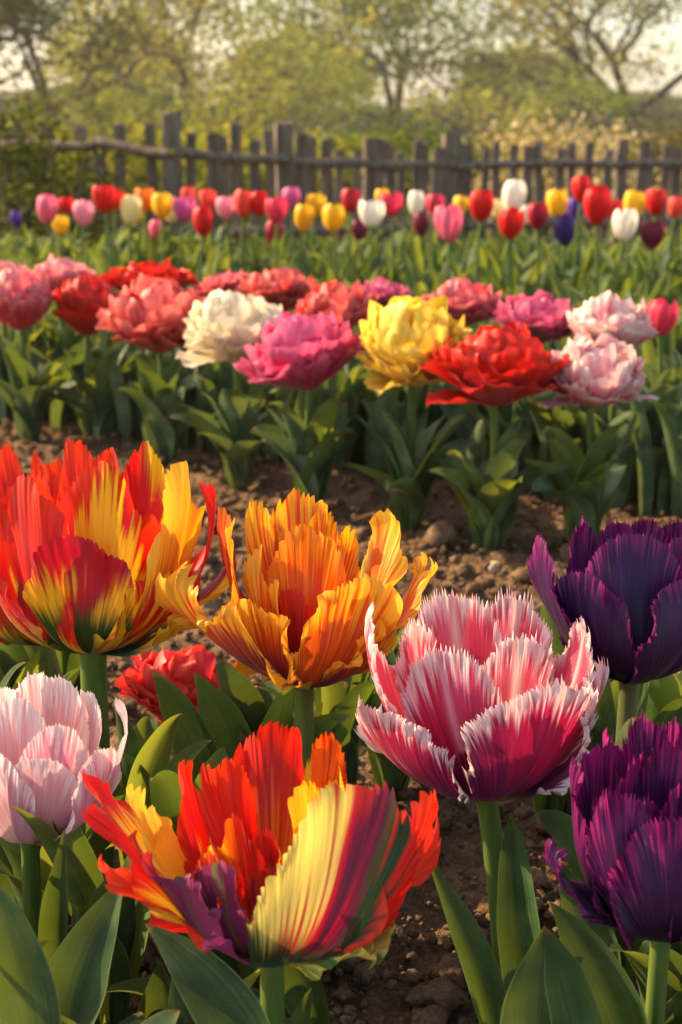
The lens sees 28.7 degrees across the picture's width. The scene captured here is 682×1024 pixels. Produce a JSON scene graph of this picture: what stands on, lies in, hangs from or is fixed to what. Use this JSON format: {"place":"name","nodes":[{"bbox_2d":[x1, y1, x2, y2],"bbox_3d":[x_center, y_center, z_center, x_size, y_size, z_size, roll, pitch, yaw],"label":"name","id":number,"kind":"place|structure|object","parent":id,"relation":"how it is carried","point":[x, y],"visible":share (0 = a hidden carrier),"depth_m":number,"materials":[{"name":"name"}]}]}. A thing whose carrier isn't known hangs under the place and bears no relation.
{"place":"outdoors","nodes":[
{"label":"outdoors","id":0,"kind":"place"},
{"bbox_2d":[0,133,681,1023],"bbox_3d":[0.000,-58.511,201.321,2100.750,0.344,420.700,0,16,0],"label":"ground","id":1,"kind":"structure","parent":0,"point":[416,897],"depth_m":1.67,"materials":[{"name":"soil"}]},
{"bbox_2d":[0,260,44,410],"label":"double tulip","id":2,"kind":"object","parent":1,"relation":"on","point":[9,334],"visible":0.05,"depth_m":2.57,"materials":[{"name":"green plant"}]},
{"bbox_2d":[0,442,62,678],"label":"parrot tulip","id":3,"kind":"object","parent":1,"relation":"on","point":[10,631],"visible":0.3,"depth_m":1.05,"materials":[{"name":"red plant"}]},
{"bbox_2d":[0,643,79,689],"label":"tulip plant","id":4,"kind":"object","parent":1,"relation":"on","point":[12,655],"visible":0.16,"depth_m":1.12,"materials":[{"name":"green plant"}]},
{"bbox_2d":[0,267,85,441],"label":"double tulip","id":5,"kind":"object","parent":1,"relation":"on","point":[26,298],"visible":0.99,"depth_m":2.31,"materials":[{"name":"green plant"}]},
{"bbox_2d":[0,828,121,1023],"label":"tulip plant","id":6,"kind":"object","parent":1,"relation":"on","point":[57,976],"visible":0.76,"depth_m":0.72,"materials":[{"name":"green plant"}]},
{"bbox_2d":[0,795,125,911],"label":"tulip plant","id":7,"kind":"object","parent":1,"relation":"on","point":[10,870],"visible":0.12,"depth_m":0.89,"materials":[{"name":"green plant"}]},
{"bbox_2d":[0,671,127,938],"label":"fringed tulip","id":8,"kind":"object","parent":1,"relation":"on","point":[50,733],"visible":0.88,"depth_m":0.80,"materials":[{"name":"pink plant"}]},
{"bbox_2d":[30,254,97,369],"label":"double tulip","id":9,"kind":"object","parent":1,"relation":"on","point":[57,272],"visible":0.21,"depth_m":2.53,"materials":[{"name":"pink plant"}]},
{"bbox_2d":[0,0,150,117],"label":"tree","id":10,"kind":"object","parent":1,"relation":"on","point":[13,12],"visible":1,"depth_m":24.23,"materials":[{"name":"green plant"}]},
{"bbox_2d":[10,805,151,1023],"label":"tulip plant","id":11,"kind":"object","parent":1,"relation":"on","point":[87,888],"visible":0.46,"depth_m":0.82,"materials":[{"name":"green plant"}]},
{"bbox_2d":[47,271,127,437],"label":"double tulip","id":12,"kind":"object","parent":1,"relation":"on","point":[81,300],"visible":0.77,"depth_m":2.36,"materials":[{"name":"red plant"}]},
{"bbox_2d":[0,81,175,255],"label":"shrub","id":13,"kind":"object","parent":1,"relation":"on","point":[36,173],"visible":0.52,"depth_m":5.50,"materials":[{"name":"green plant"}]},
{"bbox_2d":[0,59,175,140],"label":"tree","id":14,"kind":"object","parent":1,"relation":"on","point":[33,101],"visible":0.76,"depth_m":25.61,"materials":[{"name":"green plant"}]},
{"bbox_2d":[84,185,116,274],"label":"tulip","id":15,"kind":"object","parent":1,"relation":"on","point":[104,197],"visible":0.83,"depth_m":3.51,"materials":[{"name":"red plant"}]},
{"bbox_2d":[0,438,235,852],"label":"parrot tulip","id":16,"kind":"object","parent":1,"relation":"on","point":[101,544],"visible":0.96,"depth_m":0.95,"materials":[{"name":"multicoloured plant"}]},
{"bbox_2d":[61,1009,179,1023],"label":"tulip plant","id":17,"kind":"object","parent":1,"relation":"on","point":[169,1016],"visible":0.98,"depth_m":0.70,"materials":[{"name":"green plant"}]},
{"bbox_2d":[26,3,220,137],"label":"tree","id":18,"kind":"object","parent":1,"relation":"on","point":[133,62],"visible":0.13,"depth_m":54.26,"materials":[{"name":"green plant"}]},
{"bbox_2d":[11,107,248,214],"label":"shrub","id":19,"kind":"object","parent":1,"relation":"on","point":[140,170],"visible":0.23,"depth_m":11.09,"materials":[{"name":"green plant"}]},
{"bbox_2d":[120,195,141,266],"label":"tulip","id":20,"kind":"object","parent":1,"relation":"on","point":[130,208],"visible":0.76,"depth_m":3.49,"materials":[{"name":"beige plant"}]},
{"bbox_2d":[88,713,181,879],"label":"tulip plant","id":21,"kind":"object","parent":1,"relation":"on","point":[153,757],"visible":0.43,"depth_m":0.88,"materials":[{"name":"green plant"}]},
{"bbox_2d":[57,74,226,140],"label":"bush","id":22,"kind":"object","parent":1,"relation":"on","point":[153,100],"visible":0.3,"depth_m":28.66,"materials":[{"name":"green plant"}]},
{"bbox_2d":[131,187,162,263],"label":"tulip","id":23,"kind":"object","parent":1,"relation":"on","point":[145,195],"visible":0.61,"depth_m":4.04,"materials":[{"name":"orange plant"}]},
{"bbox_2d":[97,257,197,365],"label":"double tulip","id":24,"kind":"object","parent":1,"relation":"on","point":[117,279],"visible":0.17,"depth_m":2.50,"materials":[{"name":"red plant"}]},
{"bbox_2d":[3,0,301,147],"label":"tree","id":25,"kind":"object","parent":1,"relation":"on","point":[159,49],"visible":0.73,"depth_m":33.11,"materials":[{"name":"green plant"}]},
{"bbox_2d":[98,695,211,866],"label":"tulip plant","id":26,"kind":"object","parent":1,"relation":"on","point":[141,733],"visible":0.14,"depth_m":0.96,"materials":[{"name":"green plant"}]},
{"bbox_2d":[95,274,216,464],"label":"double tulip","id":27,"kind":"object","parent":1,"relation":"on","point":[147,313],"visible":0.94,"depth_m":2.14,"materials":[{"name":"red plant"}]},
{"bbox_2d":[106,747,228,848],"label":"tulip plant","id":28,"kind":"object","parent":1,"relation":"on","point":[163,786],"visible":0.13,"depth_m":0.86,"materials":[{"name":"green plant"}]},
{"bbox_2d":[113,645,256,783],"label":"double tulip","id":29,"kind":"object","parent":1,"relation":"on","point":[161,687],"visible":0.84,"depth_m":1.02,"materials":[{"name":"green plant"}]},
{"bbox_2d":[172,196,200,272],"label":"tulip","id":30,"kind":"object","parent":1,"relation":"on","point":[184,207],"visible":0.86,"depth_m":3.87,"materials":[{"name":"pink plant"}]},
{"bbox_2d":[129,978,259,1023],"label":"tulip plant","id":31,"kind":"object","parent":1,"relation":"on","point":[175,1001],"visible":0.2,"depth_m":0.74,"materials":[{"name":"green plant"}]},
{"bbox_2d":[106,932,289,1023],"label":"tulip plant","id":32,"kind":"object","parent":1,"relation":"on","point":[248,975],"visible":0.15,"depth_m":0.79,"materials":[{"name":"green plant"}]},
{"bbox_2d":[192,205,223,282],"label":"tulip","id":33,"kind":"object","parent":1,"relation":"on","point":[202,217],"visible":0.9,"depth_m":3.63,"materials":[{"name":"red plant"}]},
{"bbox_2d":[39,0,395,133],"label":"tree","id":34,"kind":"object","parent":1,"relation":"on","point":[181,79],"visible":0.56,"depth_m":39.59,"materials":[{"name":"green plant"}]},
{"bbox_2d":[191,268,248,297],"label":"double tulip","id":35,"kind":"object","parent":1,"relation":"on","point":[226,281],"visible":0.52,"depth_m":2.48,"materials":[{"name":"red plant"}]},
{"bbox_2d":[169,289,282,489],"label":"double tulip","id":36,"kind":"object","parent":1,"relation":"on","point":[227,326],"visible":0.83,"depth_m":2.01,"materials":[{"name":"white plant"}]},
{"bbox_2d":[155,62,310,151],"bbox_3d":[-2.268,-8.293,27.860,3.336,2.128,2.876,0,16,0],"label":"tree","id":37,"kind":"object","parent":1,"relation":"on","point":[259,107],"visible":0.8,"depth_m":27.48,"materials":[{"name":"green plant"}]},
{"bbox_2d":[137,924,329,1023],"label":"tulip plant","id":38,"kind":"object","parent":1,"relation":"on","point":[212,988],"visible":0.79,"depth_m":0.68,"materials":[{"name":"green plant"}]},
{"bbox_2d":[243,191,268,274],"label":"tulip","id":39,"kind":"object","parent":1,"relation":"on","point":[257,202],"visible":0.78,"depth_m":3.74,"materials":[{"name":"red plant"}]},
{"bbox_2d":[82,721,440,1023],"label":"parrot tulip","id":40,"kind":"object","parent":1,"relation":"on","point":[272,860],"visible":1,"depth_m":0.67,"materials":[{"name":"multicoloured plant"}]},
{"bbox_2d":[111,108,412,216],"bbox_3d":[-0.968,-3.315,12.678,3.663,1.019,3.066,-2,16,-6],"label":"shrub","id":41,"kind":"object","parent":1,"relation":"on","point":[244,137],"visible":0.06,"depth_m":12.70,"materials":[{"name":"green plant"}]},
{"bbox_2d":[235,267,317,388],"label":"double tulip","id":42,"kind":"object","parent":1,"relation":"on","point":[287,288],"visible":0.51,"depth_m":2.32,"materials":[{"name":"red plant"}]},
{"bbox_2d":[260,196,298,270],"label":"tulip","id":43,"kind":"object","parent":1,"relation":"on","point":[276,208],"visible":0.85,"depth_m":3.61,"materials":[{"name":"pink plant"}]},
{"bbox_2d":[215,661,350,742],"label":"tulip plant","id":44,"kind":"object","parent":1,"relation":"on","point":[258,707],"visible":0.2,"depth_m":1.08,"materials":[{"name":"green plant"}]},
{"bbox_2d":[155,488,437,774],"bbox_3d":[-0.031,0.143,0.965,0.197,0.302,0.116,0,16,0],"label":"parrot tulip","id":45,"kind":"object","parent":1,"relation":"on","point":[295,621],"visible":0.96,"depth_m":0.93,"materials":[{"name":"orange plant"}]},
{"bbox_2d":[233,311,364,503],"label":"double tulip","id":46,"kind":"object","parent":1,"relation":"on","point":[306,356],"visible":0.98,"depth_m":1.85,"materials":[{"name":"pink plant"}]},
{"bbox_2d":[225,17,380,133],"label":"tree","id":47,"kind":"object","parent":1,"relation":"on","point":[301,66],"visible":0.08,"depth_m":61.64,"materials":[{"name":"green plant"}]},
{"bbox_2d":[294,203,325,281],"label":"tulip","id":48,"kind":"object","parent":1,"relation":"on","point":[304,216],"visible":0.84,"depth_m":3.69,"materials":[{"name":"yellow plant"}]},
{"bbox_2d":[257,672,374,784],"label":"tulip plant","id":49,"kind":"object","parent":1,"relation":"on","point":[339,697],"visible":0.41,"depth_m":1.08,"materials":[{"name":"green plant"}]},
{"bbox_2d":[309,203,344,283],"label":"tulip","id":50,"kind":"object","parent":1,"relation":"on","point":[333,218],"visible":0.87,"depth_m":3.51,"materials":[{"name":"yellow plant"}]},
{"bbox_2d":[254,58,406,144],"bbox_3d":[-0.240,-9.360,31.330,3.552,2.577,3.449,11,20,32],"label":"tree","id":51,"kind":"object","parent":1,"relation":"on","point":[357,108],"visible":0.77,"depth_m":31.08,"materials":[{"name":"green plant"}]},
{"bbox_2d":[197,123,473,204],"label":"shrub","id":52,"kind":"object","parent":1,"relation":"on","point":[408,174],"visible":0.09,"depth_m":13.29,"materials":[{"name":"green plant"}]},
{"bbox_2d":[291,279,379,469],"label":"double tulip","id":53,"kind":"object","parent":1,"relation":"on","point":[343,302],"visible":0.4,"depth_m":2.11,"materials":[{"name":"red plant"}]},
{"bbox_2d":[0,140,680,269],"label":"grass","id":54,"kind":"structure","parent":1,"relation":"on","point":[406,217],"depth_m":10.04,"materials":[{"name":"green plant"}]},
{"bbox_2d":[0,111,681,255],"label":"wooden fence","id":55,"kind":"object","parent":1,"relation":"on","point":[286,166],"visible":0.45,"depth_m":7.00,"materials":[{"name":"brown wood"}]},
{"bbox_2d":[0,293,681,517],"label":"tulip leaves","id":56,"kind":"object","parent":1,"relation":"on","point":[650,456],"visible":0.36,"depth_m":2.13,"materials":[{"name":"green plant"}]},
{"bbox_2d":[0,85,681,133],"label":"woodland","id":57,"kind":"object","parent":1,"relation":"on","point":[670,100],"visible":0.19,"depth_m":85.85,"materials":[{"name":"green plant"}]},
{"bbox_2d":[0,416,681,1023],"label":"soil clods","id":58,"kind":"object","parent":1,"relation":"on","point":[440,996],"visible":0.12,"depth_m":1.09,"materials":[{"name":"brown soil"}]},
{"bbox_2d":[323,188,361,284],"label":"tulip","id":59,"kind":"object","parent":1,"relation":"on","point":[350,199],"visible":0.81,"depth_m":3.56,"materials":[{"name":"red plant"}]},
{"bbox_2d":[199,0,525,143],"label":"tree","id":60,"kind":"object","parent":1,"relation":"on","point":[408,22],"visible":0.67,"depth_m":44.66,"materials":[{"name":"green plant"}]},
{"bbox_2d":[349,199,387,284],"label":"tulip","id":61,"kind":"object","parent":1,"relation":"on","point":[371,213],"visible":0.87,"depth_m":3.52,"materials":[{"name":"white plant"}]},
{"bbox_2d":[352,650,410,799],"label":"tulip plant","id":62,"kind":"object","parent":1,"relation":"on","point":[388,771],"visible":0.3,"depth_m":1.12,"materials":[{"name":"green plant"}]},
{"bbox_2d":[360,277,414,375],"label":"double tulip","id":63,"kind":"object","parent":1,"relation":"on","point":[385,289],"visible":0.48,"depth_m":2.38,"materials":[{"name":"pink plant"}]},
{"bbox_2d":[379,191,402,284],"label":"tulip","id":64,"kind":"object","parent":1,"relation":"on","point":[393,204],"visible":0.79,"depth_m":3.61,"materials":[{"name":"pink plant"}]},
{"bbox_2d":[243,113,574,200],"bbox_3d":[0.751,-3.817,14.443,4.377,0.987,3.622,0,16,0],"label":"shrub","id":65,"kind":"object","parent":1,"relation":"on","point":[430,135],"visible":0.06,"depth_m":13.88,"materials":[{"name":"green plant"}]},
{"bbox_2d":[342,295,476,530],"bbox_3d":[0.099,-0.130,1.837,0.188,0.332,0.169,-13,21,-38],"label":"double tulip","id":66,"kind":"object","parent":1,"relation":"on","point":[401,337],"visible":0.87,"depth_m":1.81,"materials":[{"name":"yellow plant"}]},
{"bbox_2d":[396,211,446,282],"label":"tulip","id":67,"kind":"object","parent":1,"relation":"on","point":[421,222],"visible":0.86,"depth_m":3.96,"materials":[{"name":"plant"}]},
{"bbox_2d":[408,194,447,294],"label":"tulip","id":68,"kind":"object","parent":1,"relation":"on","point":[433,201],"visible":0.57,"depth_m":3.82,"materials":[{"name":"green plant"}]},
{"bbox_2d":[424,520,458,549],"bbox_3d":[0.135,0.032,1.798,0.047,0.042,0.063,0,16,0],"label":"soil lump","id":69,"kind":"object","parent":1,"relation":"on","point":[439,534],"visible":0.93,"depth_m":1.78,"materials":[{"name":"brown soil"}]},
{"bbox_2d":[429,204,467,287],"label":"tulip","id":70,"kind":"object","parent":1,"relation":"on","point":[448,222],"visible":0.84,"depth_m":3.30,"materials":[{"name":"pink plant"}]},
{"bbox_2d":[421,278,501,415],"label":"double tulip","id":71,"kind":"object","parent":1,"relation":"on","point":[474,303],"visible":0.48,"depth_m":2.10,"materials":[{"name":"pink plant"}]},
{"bbox_2d":[453,189,505,298],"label":"tulip","id":72,"kind":"object","parent":1,"relation":"on","point":[481,203],"visible":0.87,"depth_m":3.20,"materials":[{"name":"red plant"}]},
{"bbox_2d":[354,583,608,973],"bbox_3d":[0.091,0.188,0.876,0.167,0.266,0.116,0,16,0],"label":"fringed tulip","id":73,"kind":"object","parent":1,"relation":"on","point":[487,708],"visible":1,"depth_m":0.84,"materials":[{"name":"pink plant"}]},
{"bbox_2d":[432,812,539,1023],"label":"tulip plant","id":74,"kind":"object","parent":1,"relation":"on","point":[518,932],"visible":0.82,"depth_m":0.83,"materials":[{"name":"green plant"}]},
{"bbox_2d":[402,67,574,145],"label":"bush","id":75,"kind":"object","parent":1,"relation":"on","point":[497,104],"visible":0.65,"depth_m":29.68,"materials":[{"name":"green plant"}]},
{"bbox_2d":[418,321,573,550],"bbox_3d":[0.199,-0.093,1.752,0.190,0.311,0.194,-10,19,-29],"label":"double tulip","id":76,"kind":"object","parent":1,"relation":"on","point":[494,368],"visible":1,"depth_m":1.71,"materials":[{"name":"red plant"}]},
{"bbox_2d":[487,206,524,303],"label":"tulip","id":77,"kind":"object","parent":1,"relation":"on","point":[511,220],"visible":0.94,"depth_m":3.36,"materials":[{"name":"red plant"}]},
{"bbox_2d":[499,179,531,290],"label":"tulip","id":78,"kind":"object","parent":1,"relation":"on","point":[514,193],"visible":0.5,"depth_m":3.43,"materials":[{"name":"white plant"}]},
{"bbox_2d":[447,31,611,136],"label":"tree","id":79,"kind":"object","parent":1,"relation":"on","point":[582,109],"visible":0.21,"depth_m":65.32,"materials":[{"name":"green plant"}]},
{"bbox_2d":[485,290,574,458],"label":"double tulip","id":80,"kind":"object","parent":1,"relation":"on","point":[541,314],"visible":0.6,"depth_m":2.02,"materials":[{"name":"pink plant"}]},
{"bbox_2d":[513,201,556,293],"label":"tulip","id":81,"kind":"object","parent":1,"relation":"on","point":[537,214],"visible":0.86,"depth_m":3.52,"materials":[{"name":"red plant"}]},
{"bbox_2d":[531,188,569,291],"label":"tulip","id":82,"kind":"object","parent":1,"relation":"on","point":[556,201],"visible":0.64,"depth_m":3.67,"materials":[{"name":"yellow plant"}]},
{"bbox_2d":[424,0,681,144],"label":"tree","id":83,"kind":"object","parent":1,"relation":"on","point":[565,41],"visible":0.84,"depth_m":43.15,"materials":[{"name":"green plant"}]},
{"bbox_2d":[428,86,679,242],"bbox_3d":[1.473,-2.333,9.161,1.796,1.122,1.689,10,19,30],"label":"flowering shrub","id":84,"kind":"object","parent":1,"relation":"on","point":[601,146],"visible":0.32,"depth_m":8.90,"materials":[{"name":"beige plant"}]},
{"bbox_2d":[532,603,592,812],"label":"tulip plant","id":85,"kind":"object","parent":1,"relation":"on","point":[552,801],"visible":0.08,"depth_m":1.08,"materials":[{"name":"green plant"}]},
{"bbox_2d":[542,213,585,295],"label":"tulip","id":86,"kind":"object","parent":1,"relation":"on","point":[564,227],"visible":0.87,"depth_m":3.41,"materials":[{"name":"purple plant"}]},
{"bbox_2d":[500,863,648,1023],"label":"tulip plant","id":87,"kind":"object","parent":1,"relation":"on","point":[576,973],"visible":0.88,"depth_m":0.71,"materials":[{"name":"green plant"}]},
{"bbox_2d":[561,175,594,284],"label":"tulip","id":88,"kind":"object","parent":1,"relation":"on","point":[580,184],"visible":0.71,"depth_m":3.82,"materials":[{"name":"red plant"}]},
{"bbox_2d":[474,104,681,198],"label":"shrub","id":89,"kind":"object","parent":1,"relation":"on","point":[676,138],"visible":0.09,"depth_m":13.60,"materials":[{"name":"green plant"}]},
{"bbox_2d":[513,60,648,144],"bbox_3d":[5.827,-9.865,32.882,3.077,2.411,3.318,0,16,0],"label":"tree","id":90,"kind":"object","parent":1,"relation":"on","point":[596,93],"visible":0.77,"depth_m":32.50,"materials":[{"name":"green plant"}]},
{"bbox_2d":[533,717,642,981],"bbox_3d":[0.192,0.235,0.858,0.092,0.175,0.112,-8,18,-24],"label":"tulip plant","id":91,"kind":"object","parent":1,"relation":"on","point":[558,825],"visible":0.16,"depth_m":0.87,"materials":[{"name":"green plant"}]},
{"bbox_2d":[524,332,660,541],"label":"double tulip","id":92,"kind":"object","parent":1,"relation":"on","point":[605,369],"visible":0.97,"depth_m":1.72,"materials":[{"name":"pink plant"}]},
{"bbox_2d":[568,185,617,308],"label":"tulip","id":93,"kind":"object","parent":1,"relation":"on","point":[597,201],"visible":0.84,"depth_m":3.13,"materials":[{"name":"red plant"}]},
{"bbox_2d":[527,514,681,741],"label":"fringed tulip","id":94,"kind":"object","parent":1,"relation":"on","point":[618,587],"visible":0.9,"depth_m":0.91,"materials":[{"name":"purple plant"}]},
{"bbox_2d":[569,670,648,789],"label":"tulip plant","id":95,"kind":"object","parent":1,"relation":"on","point":[606,709],"visible":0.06,"depth_m":1.02,"materials":[{"name":"green plant"}]},
{"bbox_2d":[543,710,681,1023],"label":"fringed tulip","id":96,"kind":"object","parent":1,"relation":"on","point":[626,804],"visible":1,"depth_m":0.72,"materials":[{"name":"purple plant"}]},
{"bbox_2d":[564,290,665,456],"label":"double tulip","id":97,"kind":"object","parent":1,"relation":"on","point":[593,319],"visible":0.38,"depth_m":1.93,"materials":[{"name":"pink plant"}]},
{"bbox_2d":[601,208,637,299],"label":"tulip","id":98,"kind":"object","parent":1,"relation":"on","point":[625,223],"visible":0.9,"depth_m":3.40,"materials":[{"name":"white plant"}]},
{"bbox_2d":[604,189,645,292],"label":"tulip","id":99,"kind":"object","parent":1,"relation":"on","point":[636,200],"visible":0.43,"depth_m":3.49,"materials":[{"name":"yellow plant"}]},
{"bbox_2d":[593,671,681,734],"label":"tulip plant","id":100,"kind":"object","parent":1,"relation":"on","point":[664,705],"visible":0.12,"depth_m":1.01,"materials":[{"name":"green plant"}]},
{"bbox_2d":[610,940,681,1023],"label":"tulip plant","id":101,"kind":"object","parent":1,"relation":"on","point":[639,961],"visible":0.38,"depth_m":0.79,"materials":[{"name":"green plant"}]},
{"bbox_2d":[629,219,671,296],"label":"tulip","id":102,"kind":"object","parent":1,"relation":"on","point":[652,233],"visible":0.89,"depth_m":3.42,"materials":[{"name":"purple plant"}]},
{"bbox_2d":[642,298,681,385],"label":"tulip","id":103,"kind":"object","parent":1,"relation":"on","point":[664,314],"visible":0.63,"depth_m":2.19,"materials":[{"name":"pink plant"}]},
{"bbox_2d":[0,210,681,362],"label":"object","id":104,"kind":"object","parent":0,"point":[672,337],"depth_m":4.15,"materials":[{"name":"green plant"}]},
{"bbox_2d":[0,194,681,358],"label":"tulip","id":105,"kind":"object","parent":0,"point":[561,288],"depth_m":3.96,"materials":[{"name":"plant"}]},
{"bbox_2d":[0,0,681,107],"label":"sky","id":106,"kind":"structure","parent":0,"point":[672,31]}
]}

